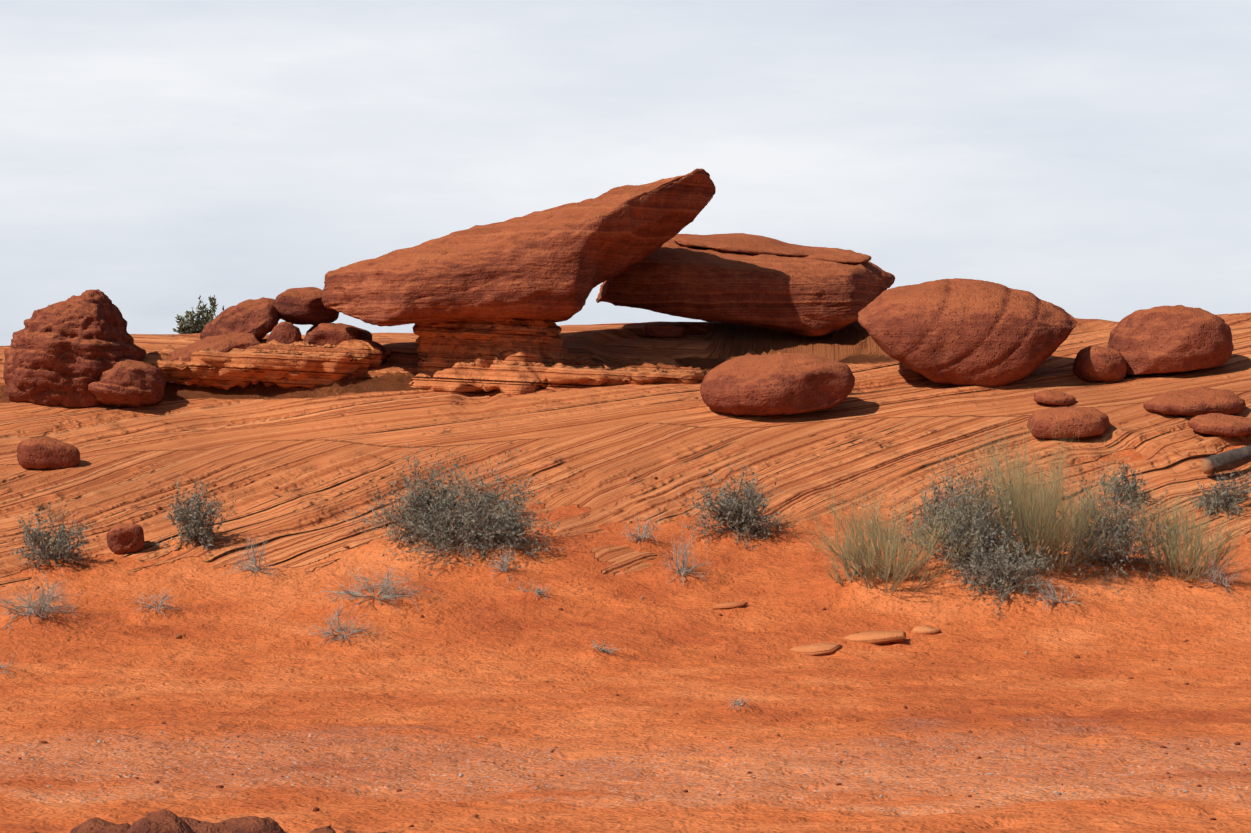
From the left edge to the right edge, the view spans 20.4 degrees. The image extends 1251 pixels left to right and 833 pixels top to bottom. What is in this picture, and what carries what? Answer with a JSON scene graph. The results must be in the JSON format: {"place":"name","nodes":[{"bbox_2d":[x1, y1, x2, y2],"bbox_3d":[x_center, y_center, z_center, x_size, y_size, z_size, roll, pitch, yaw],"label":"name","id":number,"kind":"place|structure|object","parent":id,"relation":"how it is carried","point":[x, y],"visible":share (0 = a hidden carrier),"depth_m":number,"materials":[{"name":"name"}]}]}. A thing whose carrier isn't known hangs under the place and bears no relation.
{"place":"outdoors","nodes":[
{"label":"outdoors","id":0,"kind":"place"},
{"bbox_2d":[0,312,1250,832],"bbox_3d":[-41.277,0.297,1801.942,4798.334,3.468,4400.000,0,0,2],"label":"terrain","id":1,"kind":"structure","parent":0,"point":[600,458],"depth_m":28.28,"materials":[{"name":"orange stone"}]},
{"bbox_2d":[17,437,79,469],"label":"loose boulder","id":2,"kind":"object","parent":1,"relation":"on","point":[42,453],"visible":0.88,"depth_m":33.74,"materials":[{"name":"brown stone"}]},
{"bbox_2d":[3,289,145,407],"bbox_3d":[-5.884,-0.682,37.175,1.562,1.364,1.407,0,0,-3],"label":"boulder","id":3,"kind":"object","parent":1,"relation":"on","point":[67,352],"visible":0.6,"depth_m":36.66,"materials":[{"name":"brown stone"}]},
{"bbox_2d":[106,523,144,553],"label":"loose boulder","id":4,"kind":"object","parent":1,"relation":"on","point":[126,538],"visible":0.94,"depth_m":30.93,"materials":[{"name":"brown stone"}]},
{"bbox_2d":[88,358,165,407],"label":"boulder","id":5,"kind":"object","parent":1,"relation":"on","point":[126,383],"visible":0.88,"depth_m":36.50,"materials":[{"name":"brown stone"}]},
{"bbox_2d":[141,345,230,389],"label":"ledge rock","id":6,"kind":"object","parent":1,"relation":"on","point":[197,371],"visible":0.29,"depth_m":37.40,"materials":[{"name":"orange stone"}]},
{"bbox_2d":[168,333,261,387],"bbox_3d":[-4.481,-0.575,38.035,1.290,0.621,1.224,-14,8,2],"label":"rock ledge","id":7,"kind":"object","parent":6,"relation":"on","point":[226,343],"visible":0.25,"depth_m":37.67,"materials":[{"name":"brown stone"}]},
{"bbox_2d":[172,295,223,333],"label":"shrub","id":8,"kind":"object","parent":1,"relation":"on","point":[189,325],"visible":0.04,"depth_m":57.37,"materials":[{"name":"green plant"}]},
{"bbox_2d":[30,809,387,832],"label":"outcrop rock","id":9,"kind":"object","parent":1,"relation":"on","point":[163,821],"visible":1,"depth_m":15.00,"materials":[{"name":"brown stone"}]},
{"bbox_2d":[191,339,391,388],"bbox_3d":[-3.664,-0.550,37.889,2.152,0.605,1.738,0,4,5],"label":"ledge rock","id":10,"kind":"object","parent":1,"relation":"on","point":[301,363],"visible":0.85,"depth_m":37.24,"materials":[{"name":"orange stone"}]},
{"bbox_2d":[200,297,279,339],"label":"boulder","id":11,"kind":"object","parent":10,"relation":"on","point":[259,319],"visible":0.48,"depth_m":38.09,"materials":[{"name":"brown stone"}]},
{"bbox_2d":[266,321,301,343],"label":"boulder","id":12,"kind":"object","parent":10,"relation":"on","point":[285,332],"visible":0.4,"depth_m":37.70,"materials":[{"name":"brown stone"}]},
{"bbox_2d":[304,322,371,345],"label":"boulder","id":13,"kind":"object","parent":10,"relation":"on","point":[322,334],"visible":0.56,"depth_m":37.95,"materials":[{"name":"brown stone"}]},
{"bbox_2d":[273,287,338,324],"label":"boulder","id":14,"kind":"object","parent":13,"relation":"on","point":[302,306],"visible":0.75,"depth_m":38.22,"materials":[{"name":"brown stone"}]},
{"bbox_2d":[368,340,383,351],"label":"boulder","id":15,"kind":"object","parent":10,"relation":"on","point":[378,345],"visible":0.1,"depth_m":37.99,"materials":[{"name":"brown stone"}]},
{"bbox_2d":[409,318,587,394],"bbox_3d":[-1.146,-0.674,37.575,2.527,1.291,1.993,0,0,2],"label":"pedestal rock","id":16,"kind":"object","parent":1,"relation":"on","point":[516,356],"visible":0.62,"depth_m":37.08,"materials":[{"name":"orange stone"}]},
{"bbox_2d":[322,168,715,326],"bbox_3d":[-1.113,-1.837,37.874,4.247,1.755,2.576,0,0,-18],"label":"slab boulder","id":17,"kind":"object","parent":16,"relation":"on","point":[558,263],"visible":1,"depth_m":36.94,"materials":[{"name":"brown stone"}]},
{"bbox_2d":[0,466,1248,832],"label":"scattered pebbles","id":18,"kind":"object","parent":1,"relation":"on","point":[178,636],"visible":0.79,"depth_m":20.30,"materials":[{"name":"brown stone"}]},
{"bbox_2d":[0,387,1250,710],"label":"desert shrubs","id":19,"kind":"object","parent":1,"relation":"on","point":[974,531],"visible":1,"depth_m":29.87,"materials":[{"name":"green plant"}]},
{"bbox_2d":[544,355,708,387],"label":"ledge rock","id":20,"kind":"object","parent":1,"relation":"on","point":[668,369],"visible":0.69,"depth_m":36.77,"materials":[{"name":"orange stone"}]},
{"bbox_2d":[644,324,684,337],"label":"rock","id":21,"kind":"object","parent":1,"relation":"on","point":[664,331],"visible":0.92,"depth_m":38.90,"materials":[{"name":"brown stone"}]},
{"bbox_2d":[713,602,747,609],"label":"flat stone","id":22,"kind":"object","parent":1,"relation":"on","point":[729,605],"visible":0.92,"depth_m":29.00,"materials":[{"name":"orange stone"}]},
{"bbox_2d":[596,234,894,336],"bbox_3d":[1.375,-1.522,39.737,3.405,1.267,2.249,0,0,5],"label":"slab boulder","id":23,"kind":"object","parent":1,"relation":"on","point":[806,297],"visible":0.75,"depth_m":38.74,"materials":[{"name":"brown stone"}]},
{"bbox_2d":[672,233,814,257],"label":"slab boulder","id":24,"kind":"object","parent":23,"relation":"on","point":[744,243],"visible":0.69,"depth_m":39.59,"materials":[{"name":"brown stone"}]},
{"bbox_2d":[798,247,870,263],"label":"slab boulder","id":25,"kind":"object","parent":23,"relation":"on","point":[841,256],"visible":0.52,"depth_m":39.62,"materials":[{"name":"brown stone"}]},
{"bbox_2d":[700,353,854,415],"bbox_3d":[1.553,-0.351,35.542,1.588,0.546,1.260,-4,10,2],"label":"boulder","id":26,"kind":"object","parent":1,"relation":"on","point":[778,384],"visible":0.98,"depth_m":35.15,"materials":[{"name":"brown stone"}]},
{"bbox_2d":[790,643,841,655],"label":"flat stone","id":27,"kind":"object","parent":1,"relation":"on","point":[818,649],"visible":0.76,"depth_m":27.51,"materials":[{"name":"orange stone"}]},
{"bbox_2d":[843,631,905,643],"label":"flat stone","id":28,"kind":"object","parent":1,"relation":"on","point":[874,637],"visible":0.84,"depth_m":27.82,"materials":[{"name":"orange stone"}]},
{"bbox_2d":[911,626,941,634],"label":"flat stone","id":29,"kind":"object","parent":1,"relation":"on","point":[925,630],"visible":0.95,"depth_m":28.14,"materials":[{"name":"orange stone"}]},
{"bbox_2d":[858,278,1076,386],"bbox_3d":[3.625,-0.870,36.884,2.323,1.231,1.647,0,0,6],"label":"boulder","id":30,"kind":"object","parent":1,"relation":"on","point":[962,332],"visible":1,"depth_m":36.20,"materials":[{"name":"brown stone"}]},
{"bbox_2d":[1034,389,1075,405],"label":"flat boulder","id":31,"kind":"object","parent":1,"relation":"on","point":[1046,396],"visible":0.96,"depth_m":35.47,"materials":[{"name":"brown stone"}]},
{"bbox_2d":[1027,407,1108,437],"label":"flat boulder","id":32,"kind":"object","parent":1,"relation":"on","point":[1093,421],"visible":0.94,"depth_m":34.30,"materials":[{"name":"brown stone"}]},
{"bbox_2d":[1073,345,1126,382],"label":"boulder","id":33,"kind":"object","parent":1,"relation":"on","point":[1094,363],"visible":0.88,"depth_m":36.60,"materials":[{"name":"brown stone"}]},
{"bbox_2d":[1107,305,1233,374],"bbox_3d":[5.825,-0.844,37.138,1.335,0.685,1.198,-5,6,2],"label":"boulder","id":34,"kind":"object","parent":1,"relation":"on","point":[1169,339],"visible":0.92,"depth_m":36.70,"materials":[{"name":"brown stone"}]},
{"bbox_2d":[1143,388,1245,415],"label":"flat boulder","id":35,"kind":"object","parent":1,"relation":"on","point":[1194,401],"visible":1,"depth_m":34.91,"materials":[{"name":"brown stone"}]},
{"bbox_2d":[1188,413,1250,435],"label":"flat boulder","id":36,"kind":"object","parent":1,"relation":"on","point":[1220,424],"visible":1,"depth_m":34.12,"materials":[{"name":"brown stone"}]},
{"bbox_2d":[1202,445,1250,474],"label":"fallen log","id":37,"kind":"object","parent":1,"relation":"on","point":[1226,460],"visible":1,"depth_m":33.01,"materials":[{"name":"grey wood"}]},
{"bbox_2d":[0,0,1250,345],"label":"sky","id":38,"kind":"structure","parent":0,"point":[1091,159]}
]}

